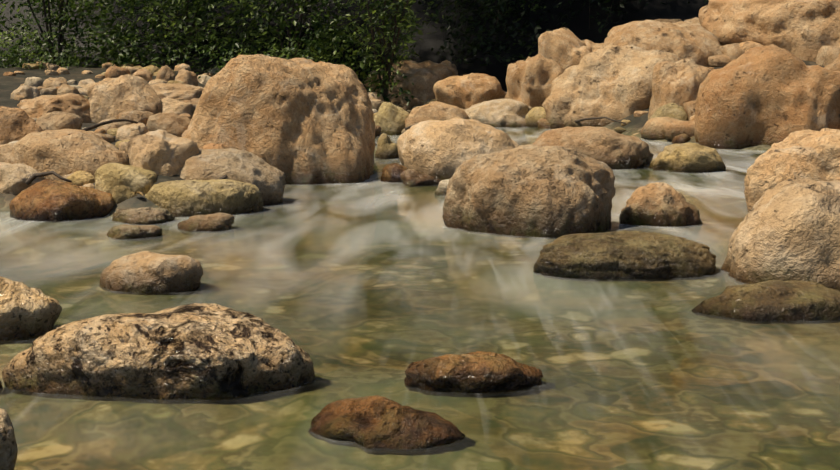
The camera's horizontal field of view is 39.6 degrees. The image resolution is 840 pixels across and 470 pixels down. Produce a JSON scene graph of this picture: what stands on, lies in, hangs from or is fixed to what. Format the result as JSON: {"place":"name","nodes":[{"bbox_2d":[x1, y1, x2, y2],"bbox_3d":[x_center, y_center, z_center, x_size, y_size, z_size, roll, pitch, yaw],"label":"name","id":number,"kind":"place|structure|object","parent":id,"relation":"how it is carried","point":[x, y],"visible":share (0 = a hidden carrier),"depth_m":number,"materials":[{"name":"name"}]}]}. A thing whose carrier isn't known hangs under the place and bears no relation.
{"place":"outdoors","nodes":[
{"label":"outdoors","id":0,"kind":"place"},
{"bbox_2d":[0,0,824,216],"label":"ground","id":1,"kind":"structure","parent":0,"point":[682,10],"depth_m":10.57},
{"bbox_2d":[0,143,14,162],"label":"rock","id":2,"kind":"object","parent":1,"relation":"on","point":[5,151],"visible":0.12,"depth_m":4.03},
{"bbox_2d":[0,408,17,469],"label":"rock","id":3,"kind":"object","parent":1,"relation":"on","point":[8,451],"visible":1,"depth_m":1.33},
{"bbox_2d":[3,72,15,75],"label":"rock","id":4,"kind":"object","parent":1,"relation":"on","point":[9,74],"visible":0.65,"depth_m":8.00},
{"bbox_2d":[0,0,19,36],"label":"shrub","id":5,"kind":"object","parent":1,"relation":"on","point":[10,17],"visible":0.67,"depth_m":10.04,"materials":[{"name":"green plant"}]},
{"bbox_2d":[14,95,24,100],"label":"rock","id":6,"kind":"object","parent":1,"relation":"on","point":[18,98],"visible":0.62,"depth_m":6.29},
{"bbox_2d":[0,106,42,144],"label":"rock","id":7,"kind":"object","parent":1,"relation":"on","point":[17,124],"visible":0.42,"depth_m":4.34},
{"bbox_2d":[10,85,39,98],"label":"rock","id":8,"kind":"object","parent":1,"relation":"on","point":[27,92],"visible":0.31,"depth_m":6.35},
{"bbox_2d":[0,276,61,340],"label":"rock","id":9,"kind":"object","parent":1,"relation":"on","point":[26,311],"visible":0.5,"depth_m":2.08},
{"bbox_2d":[22,63,40,68],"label":"rock","id":10,"kind":"object","parent":1,"relation":"on","point":[35,65],"visible":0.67,"depth_m":9.10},
{"bbox_2d":[24,77,42,86],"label":"rock","id":11,"kind":"object","parent":1,"relation":"on","point":[34,81],"visible":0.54,"depth_m":7.21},
{"bbox_2d":[40,87,56,94],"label":"rock","id":12,"kind":"object","parent":1,"relation":"on","point":[50,91],"visible":0.6,"depth_m":6.80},
{"bbox_2d":[45,70,58,74],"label":"rock","id":13,"kind":"object","parent":1,"relation":"on","point":[50,72],"visible":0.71,"depth_m":8.26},
{"bbox_2d":[46,63,59,70],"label":"rock","id":14,"kind":"object","parent":1,"relation":"on","point":[50,66],"visible":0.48,"depth_m":9.03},
{"bbox_2d":[19,93,90,122],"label":"rock","id":15,"kind":"object","parent":1,"relation":"on","point":[41,105],"visible":0.27,"depth_m":5.19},
{"bbox_2d":[43,77,67,87],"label":"rock","id":16,"kind":"object","parent":1,"relation":"on","point":[49,82],"visible":0.5,"depth_m":7.06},
{"bbox_2d":[36,111,82,130],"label":"rock","id":17,"kind":"object","parent":1,"relation":"on","point":[56,120],"visible":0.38,"depth_m":4.69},
{"bbox_2d":[16,0,104,65],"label":"shrub","id":18,"kind":"object","parent":1,"relation":"on","point":[46,9],"visible":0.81,"depth_m":9.63,"materials":[{"name":"green plant"}]},
{"bbox_2d":[9,179,114,220],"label":"rock","id":19,"kind":"object","parent":1,"relation":"on","point":[49,200],"visible":0.6,"depth_m":3.54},
{"bbox_2d":[57,67,69,73],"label":"rock","id":20,"kind":"object","parent":1,"relation":"on","point":[60,70],"visible":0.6,"depth_m":8.54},
{"bbox_2d":[57,84,79,94],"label":"rock","id":21,"kind":"object","parent":1,"relation":"on","point":[64,89],"visible":0.29,"depth_m":6.74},
{"bbox_2d":[66,171,94,185],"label":"rock","id":22,"kind":"object","parent":1,"relation":"on","point":[79,178],"visible":0.62,"depth_m":3.77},
{"bbox_2d":[78,88,87,94],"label":"rock","id":23,"kind":"object","parent":1,"relation":"on","point":[82,91],"visible":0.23,"depth_m":6.92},
{"bbox_2d":[77,79,94,88],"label":"rock","id":24,"kind":"object","parent":1,"relation":"on","point":[86,83],"visible":0.33,"depth_m":7.10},
{"bbox_2d":[87,83,95,96],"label":"rock","id":25,"kind":"object","parent":1,"relation":"on","point":[90,88],"visible":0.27,"depth_m":6.67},
{"bbox_2d":[94,129,104,133],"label":"rock","id":26,"kind":"object","parent":1,"relation":"on","point":[101,131],"visible":0.56,"depth_m":4.83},
{"bbox_2d":[93,132,110,142],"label":"rock","id":27,"kind":"object","parent":1,"relation":"on","point":[104,137],"visible":0.21,"depth_m":4.55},
{"bbox_2d":[102,62,115,67],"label":"rock","id":28,"kind":"object","parent":1,"relation":"on","point":[107,65],"visible":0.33,"depth_m":9.30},
{"bbox_2d":[97,119,121,132],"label":"rock","id":29,"kind":"object","parent":1,"relation":"on","point":[106,127],"visible":0.44,"depth_m":4.90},
{"bbox_2d":[105,134,114,142],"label":"rock","id":30,"kind":"object","parent":1,"relation":"on","point":[111,138],"visible":0.17,"depth_m":4.58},
{"bbox_2d":[105,66,130,77],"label":"rock","id":31,"kind":"object","parent":1,"relation":"on","point":[114,72],"visible":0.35,"depth_m":8.13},
{"bbox_2d":[118,142,127,150],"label":"rock","id":32,"kind":"object","parent":1,"relation":"on","point":[121,146],"visible":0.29,"depth_m":4.27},
{"bbox_2d":[112,185,136,204],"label":"rock","id":33,"kind":"object","parent":1,"relation":"on","point":[121,193],"visible":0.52,"depth_m":3.65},
{"bbox_2d":[89,74,162,122],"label":"rock","id":34,"kind":"object","parent":1,"relation":"on","point":[111,98],"visible":0.58,"depth_m":5.25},
{"bbox_2d":[116,123,148,139],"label":"rock","id":35,"kind":"object","parent":1,"relation":"on","point":[128,132],"visible":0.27,"depth_m":4.63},
{"bbox_2d":[126,66,138,73],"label":"rock","id":36,"kind":"object","parent":1,"relation":"on","point":[132,70],"visible":0.31,"depth_m":8.62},
{"bbox_2d":[116,110,154,125],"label":"rock","id":37,"kind":"object","parent":1,"relation":"on","point":[138,116],"visible":0.25,"depth_m":5.00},
{"bbox_2d":[133,68,151,80],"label":"rock","id":38,"kind":"object","parent":1,"relation":"on","point":[145,74],"visible":0.4,"depth_m":8.16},
{"bbox_2d":[142,65,158,75],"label":"rock","id":39,"kind":"object","parent":1,"relation":"on","point":[152,69],"visible":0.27,"depth_m":8.58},
{"bbox_2d":[149,79,166,82],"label":"rock","id":40,"kind":"object","parent":1,"relation":"on","point":[157,81],"visible":0.38,"depth_m":8.05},
{"bbox_2d":[2,303,315,399],"bbox_3d":[-0.401,0.195,1.843,0.476,0.174,0.277,0,9,1],"label":"rock","id":41,"kind":"object","parent":1,"relation":"on","point":[199,351],"visible":0.73,"depth_m":1.73,"materials":[{"name":"stone"}]},
{"bbox_2d":[127,129,199,175],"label":"rock","id":42,"kind":"object","parent":1,"relation":"on","point":[161,152],"visible":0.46,"depth_m":3.80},
{"bbox_2d":[155,65,175,82],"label":"rock","id":43,"kind":"object","parent":1,"relation":"on","point":[166,73],"visible":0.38,"depth_m":8.23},
{"bbox_2d":[147,112,190,136],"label":"rock","id":44,"kind":"object","parent":1,"relation":"on","point":[172,123],"visible":0.44,"depth_m":4.82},
{"bbox_2d":[0,26,340,78],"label":"plant","id":45,"kind":"object","parent":1,"relation":"on","point":[61,60],"visible":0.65,"depth_m":9.27,"materials":[{"name":"green plant"}]},
{"bbox_2d":[118,0,229,60],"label":"shrub","id":46,"kind":"object","parent":1,"relation":"on","point":[191,28],"visible":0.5,"depth_m":10.26,"materials":[{"name":"green plant"}]},
{"bbox_2d":[168,80,183,83],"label":"rock","id":47,"kind":"object","parent":1,"relation":"on","point":[173,82],"visible":0.35,"depth_m":7.33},
{"bbox_2d":[150,83,202,100],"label":"rock","id":48,"kind":"object","parent":1,"relation":"on","point":[179,91],"visible":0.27,"depth_m":6.55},
{"bbox_2d":[162,97,196,116],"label":"rock","id":49,"kind":"object","parent":1,"relation":"on","point":[177,107],"visible":0.31,"depth_m":5.60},
{"bbox_2d":[174,63,190,71],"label":"rock","id":50,"kind":"object","parent":1,"relation":"on","point":[179,67],"visible":0.58,"depth_m":9.19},
{"bbox_2d":[179,113,190,118],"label":"rock","id":51,"kind":"object","parent":1,"relation":"on","point":[185,115],"visible":0.31,"depth_m":5.50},
{"bbox_2d":[175,69,197,85],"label":"rock","id":52,"kind":"object","parent":1,"relation":"on","point":[187,77],"visible":0.38,"depth_m":7.38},
{"bbox_2d":[183,100,198,103],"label":"rock","id":53,"kind":"object","parent":1,"relation":"on","point":[191,101],"visible":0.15,"depth_m":6.22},
{"bbox_2d":[197,74,210,84],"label":"rock","id":54,"kind":"object","parent":1,"relation":"on","point":[203,79],"visible":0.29,"depth_m":9.05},
{"bbox_2d":[145,179,263,216],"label":"rock","id":55,"kind":"object","parent":1,"relation":"on","point":[182,198],"visible":0.6,"depth_m":3.63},
{"bbox_2d":[0,0,419,105],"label":"bush leaves","id":56,"kind":"object","parent":1,"relation":"on","point":[238,12],"visible":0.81,"depth_m":9.54,"materials":[{"name":"green plant"}]},
{"bbox_2d":[204,68,220,73],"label":"rock","id":57,"kind":"object","parent":1,"relation":"on","point":[213,70],"visible":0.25,"depth_m":9.52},
{"bbox_2d":[203,143,227,148],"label":"rock","id":58,"kind":"object","parent":1,"relation":"on","point":[214,146],"visible":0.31,"depth_m":4.36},
{"bbox_2d":[185,54,374,184],"bbox_3d":[-0.563,-0.352,4.755,0.754,0.764,0.674,0,9,1],"label":"rock","id":59,"kind":"object","parent":1,"relation":"on","point":[301,121],"visible":0.58,"depth_m":4.47,"materials":[{"name":"stone"}]},
{"bbox_2d":[243,0,365,58],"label":"shrub","id":60,"kind":"object","parent":1,"relation":"on","point":[289,30],"visible":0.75,"depth_m":10.05,"materials":[{"name":"green plant"}]},
{"bbox_2d":[26,117,625,195],"bbox_3d":[-0.215,-0.666,6.478,2.896,0.215,5.807,0,9,1],"label":"debris","id":61,"kind":"object","parent":1,"relation":"on","point":[32,178],"depth_m":4.41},
{"bbox_2d":[367,92,383,101],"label":"rock","id":62,"kind":"object","parent":1,"relation":"on","point":[373,95],"visible":0.33,"depth_m":9.36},
{"bbox_2d":[370,99,382,109],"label":"rock","id":63,"kind":"object","parent":1,"relation":"on","point":[376,104],"visible":0.27,"depth_m":9.21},
{"bbox_2d":[375,125,380,136],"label":"rock","id":64,"kind":"object","parent":1,"relation":"on","point":[377,130],"visible":0.19,"depth_m":6.95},
{"bbox_2d":[331,0,437,97],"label":"shrub","id":65,"kind":"object","parent":1,"relation":"on","point":[396,19],"visible":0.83,"depth_m":9.62,"materials":[{"name":"green plant"}]},
{"bbox_2d":[375,133,398,158],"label":"rock","id":66,"kind":"object","parent":1,"relation":"on","point":[387,147],"visible":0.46,"depth_m":5.53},
{"bbox_2d":[374,102,408,134],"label":"rock","id":67,"kind":"object","parent":1,"relation":"on","point":[389,118],"visible":0.4,"depth_m":7.04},
{"bbox_2d":[384,94,422,106],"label":"rock","id":68,"kind":"object","parent":1,"relation":"on","point":[398,100],"visible":0.15,"depth_m":9.48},
{"bbox_2d":[398,104,411,110],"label":"rock","id":69,"kind":"object","parent":1,"relation":"on","point":[405,107],"visible":0.42,"depth_m":9.39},
{"bbox_2d":[364,60,457,101],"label":"rock","id":70,"kind":"object","parent":1,"relation":"on","point":[424,77],"visible":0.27,"depth_m":9.78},
{"bbox_2d":[405,101,468,126],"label":"rock","id":71,"kind":"object","parent":1,"relation":"on","point":[437,110],"visible":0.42,"depth_m":6.93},
{"bbox_2d":[440,60,455,68],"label":"rock","id":72,"kind":"object","parent":1,"relation":"on","point":[447,63],"visible":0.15,"depth_m":10.30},
{"bbox_2d":[397,117,518,179],"bbox_3d":[0.178,-0.295,4.769,0.526,0.375,0.412,-2,9,-11],"label":"rock","id":73,"kind":"object","parent":1,"relation":"on","point":[442,150],"visible":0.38,"depth_m":4.61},
{"bbox_2d":[433,73,505,108],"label":"rock","id":74,"kind":"object","parent":1,"relation":"on","point":[466,91],"visible":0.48,"depth_m":8.88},
{"bbox_2d":[464,99,531,126],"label":"rock","id":75,"kind":"object","parent":1,"relation":"on","point":[504,113],"visible":0.44,"depth_m":7.86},
{"bbox_2d":[392,0,627,68],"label":"bush leaves","id":76,"kind":"object","parent":1,"relation":"on","point":[462,20],"visible":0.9,"depth_m":10.11,"materials":[{"name":"green plant"}]},
{"bbox_2d":[442,144,615,237],"bbox_3d":[0.335,-0.077,3.376,0.429,0.367,0.405,-6,11,-34],"label":"rock","id":77,"kind":"object","parent":1,"relation":"on","point":[529,190],"visible":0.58,"depth_m":3.25,"materials":[{"name":"stone"}]},
{"bbox_2d":[505,54,564,107],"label":"rock","id":78,"kind":"object","parent":1,"relation":"on","point":[529,80],"visible":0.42,"depth_m":8.11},
{"bbox_2d":[525,107,545,126],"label":"rock","id":79,"kind":"object","parent":1,"relation":"on","point":[534,115],"visible":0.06,"depth_m":7.77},
{"bbox_2d":[537,118,552,128],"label":"rock","id":80,"kind":"object","parent":1,"relation":"on","point":[543,123],"visible":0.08,"depth_m":7.67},
{"bbox_2d":[538,27,603,69],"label":"rock","id":81,"kind":"object","parent":1,"relation":"on","point":[564,48],"visible":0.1,"depth_m":8.99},
{"bbox_2d":[532,126,653,168],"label":"rock","id":82,"kind":"object","parent":1,"relation":"on","point":[611,149],"visible":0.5,"depth_m":5.07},
{"bbox_2d":[542,44,680,128],"bbox_3d":[1.314,-0.891,7.646,0.774,0.711,0.785,-7,12,-39],"label":"rock","id":83,"kind":"object","parent":1,"relation":"on","point":[613,82],"visible":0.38,"depth_m":7.50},
{"bbox_2d":[614,127,625,133],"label":"rock","id":84,"kind":"object","parent":1,"relation":"on","point":[620,130],"visible":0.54,"depth_m":7.09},
{"bbox_2d":[533,230,715,278],"bbox_3d":[0.478,0.064,2.723,0.432,0.138,0.229,0,9,1],"label":"rock","id":85,"kind":"object","parent":1,"relation":"on","point":[625,254],"visible":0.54,"depth_m":2.63,"materials":[{"name":"stone"}]},
{"bbox_2d":[634,111,647,116],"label":"rock","id":86,"kind":"object","parent":1,"relation":"on","point":[638,113],"visible":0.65,"depth_m":7.26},
{"bbox_2d":[589,0,708,42],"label":"bush leaves","id":87,"kind":"object","parent":1,"relation":"on","point":[610,15],"visible":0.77,"depth_m":10.11,"materials":[{"name":"green plant"}]},
{"bbox_2d":[640,117,677,139],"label":"rock","id":88,"kind":"object","parent":1,"relation":"on","point":[651,129],"visible":0.54,"depth_m":6.66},
{"bbox_2d":[619,182,702,226],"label":"rock","id":89,"kind":"object","parent":1,"relation":"on","point":[663,204],"visible":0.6,"depth_m":3.42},
{"bbox_2d":[603,20,722,66],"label":"rock","id":90,"kind":"object","parent":1,"relation":"on","point":[699,45],"visible":0.25,"depth_m":7.77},
{"bbox_2d":[655,19,681,22],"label":"rock","id":91,"kind":"object","parent":1,"relation":"on","point":[669,20],"visible":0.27,"depth_m":9.33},
{"bbox_2d":[661,120,694,139],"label":"rock","id":92,"kind":"object","parent":1,"relation":"on","point":[671,130],"visible":0.6,"depth_m":6.47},
{"bbox_2d":[648,58,711,119],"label":"rock","id":93,"kind":"object","parent":1,"relation":"on","point":[678,83],"visible":0.31,"depth_m":6.85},
{"bbox_2d":[672,134,690,143],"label":"rock","id":94,"kind":"object","parent":1,"relation":"on","point":[681,138],"visible":0.75,"depth_m":6.37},
{"bbox_2d":[649,142,725,172],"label":"rock","id":95,"kind":"object","parent":1,"relation":"on","point":[689,157],"visible":0.62,"depth_m":4.91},
{"bbox_2d":[684,100,695,120],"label":"rock","id":96,"kind":"object","parent":1,"relation":"on","point":[689,108],"visible":0.1,"depth_m":6.68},
{"bbox_2d":[684,17,700,25],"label":"rock","id":97,"kind":"object","parent":1,"relation":"on","point":[695,20],"visible":0.08,"depth_m":8.92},
{"bbox_2d":[708,55,731,66],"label":"rock","id":98,"kind":"object","parent":1,"relation":"on","point":[718,60],"visible":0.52,"depth_m":7.68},
{"bbox_2d":[720,43,744,59],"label":"rock","id":99,"kind":"object","parent":1,"relation":"on","point":[733,51],"visible":0.31,"depth_m":7.74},
{"bbox_2d":[739,41,762,51],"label":"rock","id":100,"kind":"object","parent":1,"relation":"on","point":[746,46],"visible":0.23,"depth_m":7.75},
{"bbox_2d":[694,44,839,148],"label":"rock","id":101,"kind":"object","parent":1,"relation":"on","point":[771,94],"visible":0.44,"depth_m":6.01,"materials":[{"name":"stone"}]},
{"bbox_2d":[698,0,839,61],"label":"rock","id":102,"kind":"object","parent":1,"relation":"on","point":[806,30],"visible":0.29,"depth_m":7.76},
{"bbox_2d":[721,178,839,290],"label":"rock","id":103,"kind":"object","parent":1,"relation":"on","point":[787,230],"visible":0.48,"depth_m":2.51,"materials":[{"name":"stone"}]},
{"bbox_2d":[744,128,839,212],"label":"rock","id":104,"kind":"object","parent":1,"relation":"on","point":[810,154],"visible":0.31,"depth_m":3.04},
{"bbox_2d":[816,46,839,65],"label":"rock","id":105,"kind":"object","parent":1,"relation":"on","point":[827,55],"visible":0.58,"depth_m":7.49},
{"bbox_2d":[824,53,839,70],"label":"rock","id":106,"kind":"object","parent":1,"relation":"on","point":[834,65],"visible":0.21,"depth_m":6.74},
{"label":"twigs","id":107,"kind":"object","parent":1,"relation":"on","visible":0},
{"bbox_2d":[403,0,561,33],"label":"hanging leaves","id":108,"kind":"object","parent":107,"relation":"hanging from","point":[437,12],"visible":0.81,"depth_m":9.95,"materials":[{"name":"green plant"}]},
{"bbox_2d":[0,127,839,469],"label":"water","id":109,"kind":"structure","parent":0,"point":[372,285],"depth_m":2.04,"materials":[{"name":"green liquid"}]},
{"bbox_2d":[0,163,45,194],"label":"rock","id":110,"kind":"object","parent":109,"relation":"in","point":[14,178],"visible":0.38,"depth_m":3.80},
{"bbox_2d":[10,129,129,181],"bbox_3d":[-1.172,-0.235,3.966,0.399,0.244,0.287,5,10,30],"label":"rock","id":111,"kind":"object","parent":109,"relation":"on","point":[62,152],"visible":0.62,"depth_m":3.86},
{"bbox_2d":[95,163,156,193],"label":"rock","id":112,"kind":"object","parent":109,"relation":"on","point":[109,177],"visible":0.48,"depth_m":3.67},
{"bbox_2d":[107,224,162,238],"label":"rock","id":113,"kind":"object","parent":109,"relation":"on","point":[126,231],"visible":0.69,"depth_m":3.19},
{"bbox_2d":[112,207,174,224],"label":"rock","id":114,"kind":"object","parent":109,"relation":"on","point":[146,215],"visible":0.6,"depth_m":3.47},
{"bbox_2d":[99,251,202,292],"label":"rock","id":115,"kind":"object","parent":109,"relation":"on","point":[146,272],"visible":0.65,"depth_m":2.48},
{"bbox_2d":[177,213,234,230],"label":"rock","id":116,"kind":"object","parent":109,"relation":"on","point":[218,222],"visible":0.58,"depth_m":3.33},
{"bbox_2d":[178,148,285,205],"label":"rock","id":117,"kind":"object","parent":109,"relation":"on","point":[263,176],"visible":0.46,"depth_m":3.84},
{"bbox_2d":[310,395,464,448],"bbox_3d":[-0.047,0.255,1.573,0.211,0.074,0.142,6,11,33],"label":"rock","id":118,"kind":"object","parent":109,"relation":"on","point":[373,422],"visible":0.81,"depth_m":1.53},
{"bbox_2d":[380,163,407,182],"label":"rock","id":119,"kind":"object","parent":109,"relation":"in","point":[392,172],"visible":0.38,"depth_m":4.53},
{"bbox_2d":[400,169,440,185],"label":"rock","id":120,"kind":"object","parent":109,"relation":"on","point":[409,177],"visible":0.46,"depth_m":4.44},
{"bbox_2d":[435,179,448,194],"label":"rock","id":121,"kind":"object","parent":109,"relation":"on","point":[441,189],"visible":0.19,"depth_m":4.13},
{"bbox_2d":[404,351,542,392],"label":"rock","id":122,"kind":"object","parent":109,"relation":"on","point":[476,371],"visible":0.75,"depth_m":1.76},
{"bbox_2d":[692,280,839,320],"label":"rock","id":123,"kind":"object","parent":109,"relation":"on","point":[773,300],"visible":0.69,"depth_m":2.24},
{"bbox_2d":[650,103,688,120],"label":"rock","id":124,"kind":"object","parent":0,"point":[673,110],"visible":0.35,"depth_m":6.77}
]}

